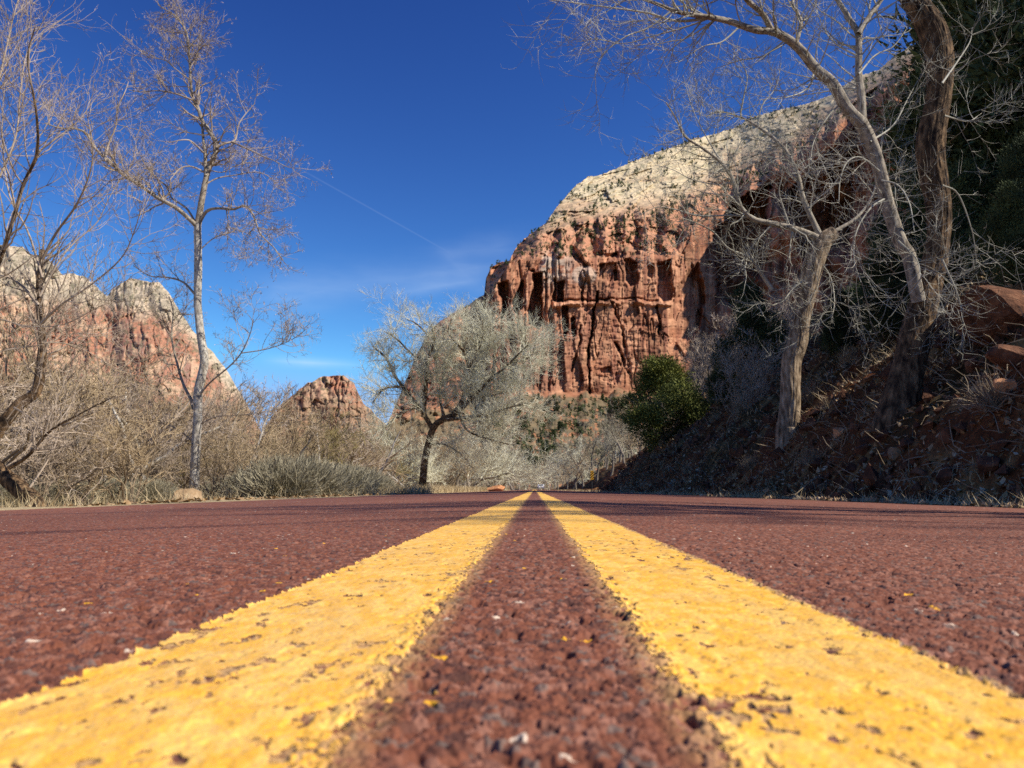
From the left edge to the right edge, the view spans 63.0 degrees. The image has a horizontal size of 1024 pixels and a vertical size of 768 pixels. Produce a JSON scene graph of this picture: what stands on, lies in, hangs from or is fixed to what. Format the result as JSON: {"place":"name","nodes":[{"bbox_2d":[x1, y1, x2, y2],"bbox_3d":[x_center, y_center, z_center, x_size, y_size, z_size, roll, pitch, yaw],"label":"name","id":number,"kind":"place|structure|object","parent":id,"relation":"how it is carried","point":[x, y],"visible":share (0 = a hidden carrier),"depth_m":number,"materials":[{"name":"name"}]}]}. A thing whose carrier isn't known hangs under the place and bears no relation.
{"place":"outdoors","nodes":[
{"label":"outdoors","id":0,"kind":"place"},
{"bbox_2d":[0,245,260,474],"bbox_3d":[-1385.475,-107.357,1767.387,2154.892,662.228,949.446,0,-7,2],"label":"mountain","id":1,"kind":"structure","parent":0,"point":[190,368],"depth_m":1649.67,"materials":[{"name":"stone"}]},
{"bbox_2d":[0,474,509,507],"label":"dry grass","id":2,"kind":"structure","parent":0,"point":[7,504],"depth_m":13.23,"materials":[{"name":"plant"}]},
{"bbox_2d":[265,375,385,455],"bbox_3d":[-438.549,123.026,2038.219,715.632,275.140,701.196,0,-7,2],"label":"butte","id":3,"kind":"object","parent":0,"point":[319,392],"visible":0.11,"depth_m":1908.43,"materials":[{"name":"stone"}]},
{"bbox_2d":[0,0,912,429],"label":"sky","id":4,"kind":"structure","parent":0,"point":[443,158],"materials":[{"name":"blue"}]},
{"bbox_2d":[0,490,1023,767],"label":"road","id":5,"kind":"structure","parent":0,"point":[530,650],"depth_m":0.49,"materials":[{"name":"asphalt"}]},
{"bbox_2d":[0,490,533,767],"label":"road marking","id":6,"kind":"object","parent":5,"relation":"on","point":[224,724],"visible":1,"depth_m":0.28,"materials":[{"name":"yellow paint"}]},
{"bbox_2d":[536,490,1023,767],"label":"road marking","id":7,"kind":"object","parent":5,"relation":"on","point":[852,680],"visible":1,"depth_m":0.29,"materials":[{"name":"yellow paint"}]},
{"bbox_2d":[0,261,1023,509],"bbox_3d":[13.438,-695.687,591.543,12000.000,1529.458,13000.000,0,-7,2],"label":"ground","id":8,"kind":"structure","parent":0,"point":[972,435],"depth_m":13.65,"materials":[{"name":"soil"}]},
{"bbox_2d":[0,480,50,506],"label":"sagebrush","id":9,"kind":"object","parent":8,"relation":"on","point":[5,492],"visible":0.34,"depth_m":16.81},
{"bbox_2d":[0,317,65,480],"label":"bush","id":10,"kind":"object","parent":8,"relation":"on","point":[30,334],"visible":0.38,"depth_m":23.65,"materials":[{"name":"brown plant"}]},
{"bbox_2d":[0,335,121,475],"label":"bare shrub","id":11,"kind":"object","parent":8,"relation":"on","point":[66,361],"visible":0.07,"depth_m":34.59,"materials":[{"name":"brown plant"}]},
{"bbox_2d":[0,353,124,466],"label":"bare shrub","id":12,"kind":"object","parent":8,"relation":"on","point":[45,388],"visible":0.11,"depth_m":26.25,"materials":[{"name":"brown plant"}]},
{"bbox_2d":[0,406,126,506],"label":"bare shrub","id":13,"kind":"object","parent":8,"relation":"on","point":[47,474],"visible":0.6,"depth_m":17.88,"materials":[{"name":"brown plant"}]},
{"bbox_2d":[0,354,129,505],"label":"bare shrub","id":14,"kind":"object","parent":8,"relation":"on","point":[15,453],"visible":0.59,"depth_m":17.91,"materials":[{"name":"brown plant"}]},
{"bbox_2d":[34,352,108,480],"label":"bush","id":15,"kind":"object","parent":8,"relation":"on","point":[79,425],"visible":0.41,"depth_m":20.99,"materials":[{"name":"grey plant"}]},
{"bbox_2d":[48,478,103,505],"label":"sagebrush","id":16,"kind":"object","parent":8,"relation":"on","point":[64,494],"visible":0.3,"depth_m":19.89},
{"bbox_2d":[0,339,167,486],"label":"bare shrub","id":17,"kind":"object","parent":8,"relation":"on","point":[90,380],"visible":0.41,"depth_m":20.69,"materials":[{"name":"brown plant"}]},
{"bbox_2d":[0,298,170,486],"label":"bare shrub","id":18,"kind":"object","parent":8,"relation":"on","point":[8,354],"visible":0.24,"depth_m":25.23,"materials":[{"name":"brown plant"}]},
{"bbox_2d":[50,412,135,487],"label":"bare shrub","id":19,"kind":"object","parent":8,"relation":"on","point":[92,454],"visible":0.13,"depth_m":22.95,"materials":[{"name":"brown plant"}]},
{"bbox_2d":[42,412,165,505],"bbox_3d":[-9.221,1.806,18.768,2.471,2.612,1.911,-3,-8,21],"label":"bare shrub","id":20,"kind":"object","parent":8,"relation":"on","point":[93,474],"visible":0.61,"depth_m":18.77,"materials":[{"name":"brown plant"}]},
{"bbox_2d":[0,0,209,506],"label":"bare tree","id":21,"kind":"object","parent":8,"relation":"on","point":[8,476],"visible":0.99,"depth_m":14.48,"materials":[{"name":"brown plant"}]},
{"bbox_2d":[58,360,164,478],"bbox_3d":[-11.545,1.377,24.937,3.028,4.598,2.481,-4,3,31],"label":"bush","id":22,"kind":"object","parent":8,"relation":"on","point":[116,417],"visible":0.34,"depth_m":24.63,"materials":[{"name":"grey plant"}]},
{"bbox_2d":[90,478,132,503],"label":"sagebrush","id":23,"kind":"object","parent":8,"relation":"on","point":[105,484],"visible":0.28,"depth_m":21.77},
{"bbox_2d":[40,384,187,503],"bbox_3d":[-8.546,1.437,19.274,2.872,3.076,3.521,-4,-8,28],"label":"bare shrub","id":24,"kind":"object","parent":8,"relation":"on","point":[136,471],"visible":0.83,"depth_m":19.01,"materials":[{"name":"brown plant"}]},
{"bbox_2d":[27,345,208,476],"bbox_3d":[-14.984,1.725,31.477,6.575,6.948,5.085,4,-8,-28],"label":"bare shrub","id":25,"kind":"object","parent":8,"relation":"on","point":[145,371],"visible":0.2,"depth_m":31.75,"materials":[{"name":"brown plant"}]},
{"bbox_2d":[48,372,203,481],"bbox_3d":[-14.442,1.963,30.716,5.724,5.001,4.669,4,-8,-32],"label":"bare shrub","id":26,"kind":"object","parent":8,"relation":"on","point":[183,411],"visible":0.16,"depth_m":31.51,"materials":[{"name":"brown plant"}]},
{"bbox_2d":[63,364,207,483],"bbox_3d":[-12.522,1.689,27.429,3.609,4.775,5.079,-6,-9,39],"label":"bush","id":27,"kind":"object","parent":8,"relation":"on","point":[167,420],"visible":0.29,"depth_m":27.67,"materials":[{"name":"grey plant"}]},
{"bbox_2d":[110,425,173,483],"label":"bare shrub","id":28,"kind":"object","parent":8,"relation":"on","point":[152,469],"visible":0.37,"depth_m":22.51,"materials":[{"name":"brown plant"}]},
{"bbox_2d":[115,475,184,503],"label":"sagebrush","id":29,"kind":"object","parent":8,"relation":"on","point":[151,486],"visible":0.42,"depth_m":19.82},
{"bbox_2d":[31,0,332,489],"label":"bare tree","id":30,"kind":"object","parent":8,"relation":"on","point":[199,387],"visible":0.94,"depth_m":22.86,"materials":[{"name":"grey plant"}]},
{"bbox_2d":[171,488,201,499],"bbox_3d":[-7.790,2.915,20.020,0.706,0.840,0.856,2,-7,-16],"label":"boulder","id":31,"kind":"object","parent":8,"relation":"on","point":[196,493],"visible":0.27,"depth_m":19.82,"materials":[{"name":"beige stone"}]},
{"bbox_2d":[132,383,255,477],"bbox_3d":[-10.870,2.086,28.620,4.347,4.212,3.133,-1,-7,5],"label":"bare sapling","id":32,"kind":"object","parent":8,"relation":"on","point":[203,424],"visible":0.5,"depth_m":28.44,"materials":[{"name":"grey plant"}]},
{"bbox_2d":[142,425,255,488],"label":"bare shrub","id":33,"kind":"object","parent":8,"relation":"on","point":[186,463],"visible":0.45,"depth_m":24.43,"materials":[{"name":"brown plant"}]},
{"bbox_2d":[166,418,252,498],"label":"bare shrub","id":34,"kind":"object","parent":8,"relation":"on","point":[210,439],"visible":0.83,"depth_m":22.34,"materials":[{"name":"brown plant"}]},
{"bbox_2d":[1,492,449,507],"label":"leaf litter","id":35,"kind":"object","parent":8,"relation":"on","point":[128,502],"visible":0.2,"depth_m":11.06,"materials":[{"name":"plant"}]},
{"bbox_2d":[148,374,313,482],"bbox_3d":[-11.999,2.305,35.825,6.542,5.715,5.336,0,-7,-1],"label":"bare shrub","id":36,"kind":"object","parent":8,"relation":"on","point":[217,409],"visible":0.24,"depth_m":36.01,"materials":[{"name":"brown plant"}]},
{"bbox_2d":[190,376,296,462],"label":"bare shrub","id":37,"kind":"object","parent":8,"relation":"on","point":[251,391],"visible":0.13,"depth_m":43.89,"materials":[{"name":"brown plant"}]},
{"bbox_2d":[217,386,271,462],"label":"bare sapling","id":38,"kind":"object","parent":8,"relation":"on","point":[239,418],"visible":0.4,"depth_m":40.19,"materials":[{"name":"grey plant"}]},
{"bbox_2d":[210,416,300,496],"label":"bare shrub","id":39,"kind":"object","parent":8,"relation":"on","point":[267,442],"visible":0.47,"depth_m":22.58,"materials":[{"name":"brown plant"}]},
{"bbox_2d":[222,380,307,473],"bbox_3d":[-7.649,1.673,27.159,3.028,4.598,2.481,4,-25,-29],"label":"bare sapling","id":40,"kind":"object","parent":8,"relation":"on","point":[285,409],"visible":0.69,"depth_m":27.59,"materials":[{"name":"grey plant"}]},
{"bbox_2d":[214,450,340,497],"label":"sagebrush","id":41,"kind":"object","parent":8,"relation":"on","point":[270,479],"visible":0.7,"depth_m":21.41,"materials":[{"name":"plant"}]},
{"bbox_2d":[205,392,360,470],"bbox_3d":[-8.499,2.309,30.573,4.906,4.287,4.002,-3,-8,23],"label":"bare shrub","id":42,"kind":"object","parent":8,"relation":"on","point":[318,440],"visible":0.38,"depth_m":30.25,"materials":[{"name":"brown plant"}]},
{"bbox_2d":[221,405,365,462],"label":"bare shrub","id":43,"kind":"object","parent":8,"relation":"on","point":[307,429],"visible":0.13,"depth_m":38.95,"materials":[{"name":"brown plant"}]},
{"bbox_2d":[242,448,354,495],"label":"sagebrush","id":44,"kind":"object","parent":8,"relation":"on","point":[324,466],"visible":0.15,"depth_m":22.75,"materials":[{"name":"plant"}]},
{"bbox_2d":[272,407,330,461],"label":"bare sapling","id":45,"kind":"object","parent":8,"relation":"on","point":[309,441],"visible":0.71,"depth_m":27.96,"materials":[{"name":"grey plant"}]},
{"bbox_2d":[270,418,385,466],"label":"bare shrub","id":46,"kind":"object","parent":8,"relation":"on","point":[332,442],"visible":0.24,"depth_m":36.00,"materials":[{"name":"brown plant"}]},
{"bbox_2d":[294,407,378,468],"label":"bare shrub","id":47,"kind":"object","parent":8,"relation":"on","point":[335,433],"visible":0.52,"depth_m":33.62,"materials":[{"name":"brown plant"}]},
{"bbox_2d":[319,460,368,494],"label":"sagebrush","id":48,"kind":"object","parent":8,"relation":"on","point":[348,483],"visible":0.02,"depth_m":24.86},
{"bbox_2d":[316,460,380,494],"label":"sagebrush","id":49,"kind":"object","parent":8,"relation":"on","point":[360,477],"visible":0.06,"depth_m":25.75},
{"bbox_2d":[320,413,399,477],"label":"bare sapling","id":50,"kind":"object","parent":8,"relation":"on","point":[360,451],"visible":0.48,"depth_m":35.74,"materials":[{"name":"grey plant"}]},
{"bbox_2d":[347,461,398,493],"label":"sagebrush","id":51,"kind":"object","parent":8,"relation":"on","point":[378,476],"visible":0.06,"depth_m":27.81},
{"bbox_2d":[347,425,411,488],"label":"bare shrub","id":52,"kind":"object","parent":8,"relation":"on","point":[376,457],"visible":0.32,"depth_m":47.66,"materials":[{"name":"brown plant"}]},
{"bbox_2d":[366,409,426,478],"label":"bare sapling","id":53,"kind":"object","parent":8,"relation":"on","point":[392,449],"visible":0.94,"depth_m":40.12,"materials":[{"name":"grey plant"}]},
{"bbox_2d":[371,421,434,484],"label":"bare shrub","id":54,"kind":"object","parent":8,"relation":"on","point":[397,461],"visible":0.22,"depth_m":66.56,"materials":[{"name":"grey plant"}]},
{"bbox_2d":[368,414,437,473],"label":"bare tree","id":55,"kind":"object","parent":8,"relation":"on","point":[390,435],"visible":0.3,"depth_m":78.01,"materials":[{"name":"grey plant"}]},
{"bbox_2d":[384,446,427,484],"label":"bare shrub","id":56,"kind":"object","parent":8,"relation":"on","point":[408,478],"visible":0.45,"depth_m":61.63,"materials":[{"name":"grey plant"}]},
{"bbox_2d":[402,433,452,486],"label":"bare shrub","id":57,"kind":"object","parent":8,"relation":"on","point":[431,458],"visible":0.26,"depth_m":73.95,"materials":[{"name":"grey plant"}]},
{"bbox_2d":[394,415,465,485],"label":"bare shrub","id":58,"kind":"object","parent":8,"relation":"on","point":[413,426],"visible":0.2,"depth_m":86.04,"materials":[{"name":"brown plant"}]},
{"bbox_2d":[396,432,465,486],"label":"bare shrub","id":59,"kind":"object","parent":8,"relation":"on","point":[430,474],"visible":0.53,"depth_m":71.30,"materials":[{"name":"grey plant"}]},
{"bbox_2d":[373,483,508,494],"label":"dry grass","id":60,"kind":"structure","parent":8,"relation":"on","point":[413,489],"depth_m":31.11,"materials":[{"name":"plant"}]},
{"bbox_2d":[338,285,573,486],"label":"cottonwood tree","id":61,"kind":"object","parent":8,"relation":"on","point":[502,385],"visible":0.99,"depth_m":61.83,"materials":[{"name":"grey plant"}]},
{"bbox_2d":[442,430,491,485],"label":"bare tree","id":62,"kind":"object","parent":8,"relation":"on","point":[467,477],"visible":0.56,"depth_m":74.08,"materials":[{"name":"grey plant"}]},
{"bbox_2d":[455,420,503,485],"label":"bare tree","id":63,"kind":"object","parent":8,"relation":"on","point":[459,476],"visible":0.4,"depth_m":80.59,"materials":[{"name":"grey plant"}]},
{"bbox_2d":[463,429,541,489],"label":"bare shrub","id":64,"kind":"object","parent":8,"relation":"on","point":[474,478],"visible":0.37,"depth_m":86.16,"materials":[{"name":"grey plant"}]},
{"bbox_2d":[473,428,571,489],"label":"cottonwood tree","id":65,"kind":"object","parent":8,"relation":"on","point":[500,469],"visible":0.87,"depth_m":75.78,"materials":[{"name":"grey plant"}]},
{"bbox_2d":[487,430,573,489],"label":"cottonwood tree","id":66,"kind":"object","parent":8,"relation":"on","point":[533,472],"visible":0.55,"depth_m":91.71,"materials":[{"name":"grey plant"}]},
{"bbox_2d":[537,436,590,477],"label":"cottonwood tree","id":67,"kind":"object","parent":8,"relation":"on","point":[561,460],"visible":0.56,"depth_m":175.68,"materials":[{"name":"grey plant"}]},
{"bbox_2d":[550,428,591,488],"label":"bare tree","id":68,"kind":"object","parent":8,"relation":"on","point":[565,454],"visible":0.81,"depth_m":140.20,"materials":[{"name":"grey plant"}]},
{"bbox_2d":[560,442,592,489],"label":"bare tree","id":69,"kind":"object","parent":8,"relation":"on","point":[579,465],"visible":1,"depth_m":109.79,"materials":[{"name":"grey plant"}]},
{"bbox_2d":[582,423,626,481],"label":"bare tree","id":70,"kind":"object","parent":8,"relation":"on","point":[603,455],"visible":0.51,"depth_m":117.92,"materials":[{"name":"grey plant"}]},
{"bbox_2d":[590,406,643,462],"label":"bare tree","id":71,"kind":"object","parent":8,"relation":"on","point":[609,433],"visible":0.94,"depth_m":91.02,"materials":[{"name":"grey plant"}]},
{"bbox_2d":[600,418,634,475],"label":"bare tree","id":72,"kind":"object","parent":8,"relation":"on","point":[613,454],"visible":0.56,"depth_m":104.36,"materials":[{"name":"grey plant"}]},
{"bbox_2d":[602,351,712,454],"bbox_3d":[7.294,0.954,39.887,6.200,5.353,5.133,-1,-7,10],"label":"juniper tree","id":73,"kind":"object","parent":8,"relation":"on","point":[664,382],"visible":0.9,"depth_m":39.51,"materials":[{"name":"green plant"}]},
{"bbox_2d":[488,55,911,466],"bbox_3d":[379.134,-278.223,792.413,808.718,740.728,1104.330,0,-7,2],"label":"scrub","id":74,"kind":"object","parent":8,"relation":"on","point":[553,447],"visible":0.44,"depth_m":864.17,"materials":[{"name":"green plant"}]},
{"bbox_2d":[674,326,739,406],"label":"bare shrub","id":75,"kind":"object","parent":8,"relation":"on","point":[695,365],"visible":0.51,"depth_m":37.66,"materials":[{"name":"grey plant"}]},
{"bbox_2d":[703,344,736,406],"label":"juniper tree","id":76,"kind":"object","parent":8,"relation":"on","point":[715,375],"visible":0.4,"depth_m":32.92,"materials":[{"name":"green plant"}]},
{"bbox_2d":[696,330,765,400],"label":"bare shrub","id":77,"kind":"object","parent":8,"relation":"on","point":[729,369],"visible":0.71,"depth_m":29.55,"materials":[{"name":"grey plant"}]},
{"bbox_2d":[709,363,769,427],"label":"bare shrub","id":78,"kind":"object","parent":8,"relation":"on","point":[741,398],"visible":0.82,"depth_m":24.57,"materials":[{"name":"grey plant"}]},
{"bbox_2d":[709,277,790,395],"bbox_3d":[8.685,-1.637,30.177,3.054,4.915,3.282,-1,-7,6],"label":"juniper tree","id":79,"kind":"object","parent":8,"relation":"on","point":[747,321],"visible":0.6,"depth_m":30.02,"materials":[{"name":"green plant"}]},
{"bbox_2d":[722,327,786,407],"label":"bare shrub","id":80,"kind":"object","parent":8,"relation":"on","point":[765,369],"visible":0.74,"depth_m":25.56,"materials":[{"name":"grey plant"}]},
{"bbox_2d":[504,0,1023,434],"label":"cottonwood tree","id":81,"kind":"object","parent":8,"relation":"on","point":[902,390],"visible":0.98,"depth_m":11.92,"materials":[{"name":"grey plant"}]},
{"bbox_2d":[609,6,954,448],"bbox_3d":[5.366,-3.618,17.393,7.475,10.015,4.465,4,-8,-28],"label":"cottonwood tree","id":82,"kind":"object","parent":8,"relation":"on","point":[794,351],"visible":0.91,"depth_m":16.83,"materials":[{"name":"beige plant"}]},
{"bbox_2d":[563,454,1023,507],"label":"dry grass","id":83,"kind":"structure","parent":8,"relation":"on","point":[937,499],"depth_m":9.31,"materials":[{"name":"plant"}]},
{"bbox_2d":[588,471,1023,507],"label":"gravel","id":84,"kind":"structure","parent":8,"relation":"on","point":[921,502],"depth_m":9.05,"materials":[{"name":"gravel"}]},
{"bbox_2d":[590,278,1021,499],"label":"dry grass","id":85,"kind":"structure","parent":8,"relation":"on","point":[926,373],"depth_m":15.86,"materials":[{"name":"plant"}]},
{"bbox_2d":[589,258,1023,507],"bbox_3d":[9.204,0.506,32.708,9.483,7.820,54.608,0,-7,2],"label":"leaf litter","id":86,"kind":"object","parent":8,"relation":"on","point":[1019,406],"visible":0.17,"depth_m":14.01,"materials":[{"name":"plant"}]},
{"bbox_2d":[590,257,1023,502],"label":"rubble","id":87,"kind":"object","parent":8,"relation":"on","point":[870,476],"visible":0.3,"depth_m":12.99,"materials":[{"name":"stone"}]},
{"bbox_2d":[606,237,1023,505],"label":"dead twigs","id":88,"kind":"object","parent":8,"relation":"on","point":[906,474],"visible":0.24,"depth_m":13.20,"materials":[{"name":"plant"}]},
{"bbox_2d":[814,287,862,358],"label":"juniper tree","id":89,"kind":"object","parent":8,"relation":"on","point":[838,329],"visible":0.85,"depth_m":21.40,"materials":[{"name":"green plant"}]},
{"bbox_2d":[854,240,909,342],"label":"juniper tree","id":90,"kind":"object","parent":8,"relation":"on","point":[895,282],"visible":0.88,"depth_m":18.38,"materials":[{"name":"green plant"}]},
{"bbox_2d":[853,218,922,319],"bbox_3d":[9.300,-2.812,20.459,1.862,2.997,2.002,-4,-8,28],"label":"juniper tree","id":91,"kind":"object","parent":8,"relation":"on","point":[882,228],"visible":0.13,"depth_m":20.52,"materials":[{"name":"green plant"}]},
{"bbox_2d":[854,209,924,313],"bbox_3d":[10.204,-3.266,22.276,2.202,3.296,2.048,-3,-8,21],"label":"juniper tree","id":92,"kind":"object","parent":8,"relation":"on","point":[872,248],"visible":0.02,"depth_m":22.32,"materials":[{"name":"green plant"}]},
{"bbox_2d":[870,1,976,218],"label":"evergreen tree","id":93,"kind":"object","parent":8,"relation":"on","point":[885,145],"visible":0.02,"depth_m":23.11,"materials":[{"name":"green plant"}]},
{"bbox_2d":[853,0,1023,238],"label":"evergreen tree","id":94,"kind":"object","parent":8,"relation":"on","point":[979,76],"visible":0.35,"depth_m":20.07,"materials":[{"name":"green plant"}]},
{"bbox_2d":[915,151,1003,288],"bbox_3d":[10.429,-3.807,19.059,2.098,3.345,2.511,5,-9,-36],"label":"evergreen tree","id":95,"kind":"object","parent":8,"relation":"on","point":[964,182],"visible":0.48,"depth_m":18.91,"materials":[{"name":"green plant"}]},
{"bbox_2d":[932,0,1023,223],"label":"evergreen tree","id":96,"kind":"object","parent":8,"relation":"on","point":[963,4],"visible":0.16,"depth_m":19.54,"materials":[{"name":"green plant"}]},
{"bbox_2d":[945,285,1023,347],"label":"rock","id":97,"kind":"object","parent":8,"relation":"on","point":[1008,315],"visible":0.72,"depth_m":11.59,"materials":[{"name":"stone"}]},
{"bbox_2d":[947,83,1023,221],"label":"evergreen tree","id":98,"kind":"object","parent":8,"relation":"on","point":[995,124],"visible":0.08,"depth_m":20.17,"materials":[{"name":"green plant"}]},
{"bbox_2d":[948,364,1023,414],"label":"grass tuft","id":99,"kind":"object","parent":8,"relation":"on","point":[997,401],"visible":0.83,"depth_m":8.88,"materials":[{"name":"plant"}]},
{"bbox_2d":[976,455,1000,475],"bbox_3d":[4.675,0.809,8.196,0.245,0.228,0.363,-6,-9,39],"label":"rock","id":100,"kind":"object","parent":8,"relation":"on","point":[985,464],"visible":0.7,"depth_m":8.11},
{"bbox_2d":[957,179,1023,287],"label":"juniper tree","id":101,"kind":"object","parent":8,"relation":"on","point":[1005,223],"visible":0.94,"depth_m":13.24,"materials":[{"name":"green plant"}]},
{"bbox_2d":[985,344,1023,370],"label":"rock","id":102,"kind":"object","parent":8,"relation":"on","point":[1001,355],"visible":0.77,"depth_m":9.18,"materials":[{"name":"stone"}]},
{"bbox_2d":[992,378,1017,397],"bbox_3d":[5.294,0.054,8.959,0.247,0.229,0.350,-5,-9,34],"label":"rock","id":103,"kind":"object","parent":8,"relation":"on","point":[1007,384],"visible":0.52,"depth_m":8.84,"materials":[{"name":"orange stone"}]},
{"bbox_2d":[987,131,1023,236],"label":"juniper tree","id":104,"kind":"object","parent":8,"relation":"on","point":[1014,163],"visible":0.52,"depth_m":14.52,"materials":[{"name":"green plant"}]},
{"bbox_2d":[374,48,922,489],"bbox_3d":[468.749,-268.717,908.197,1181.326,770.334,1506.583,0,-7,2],"label":"cliff","id":105,"kind":"structure","parent":0,"point":[616,310],"depth_m":879.36,"materials":[{"name":"stone"}]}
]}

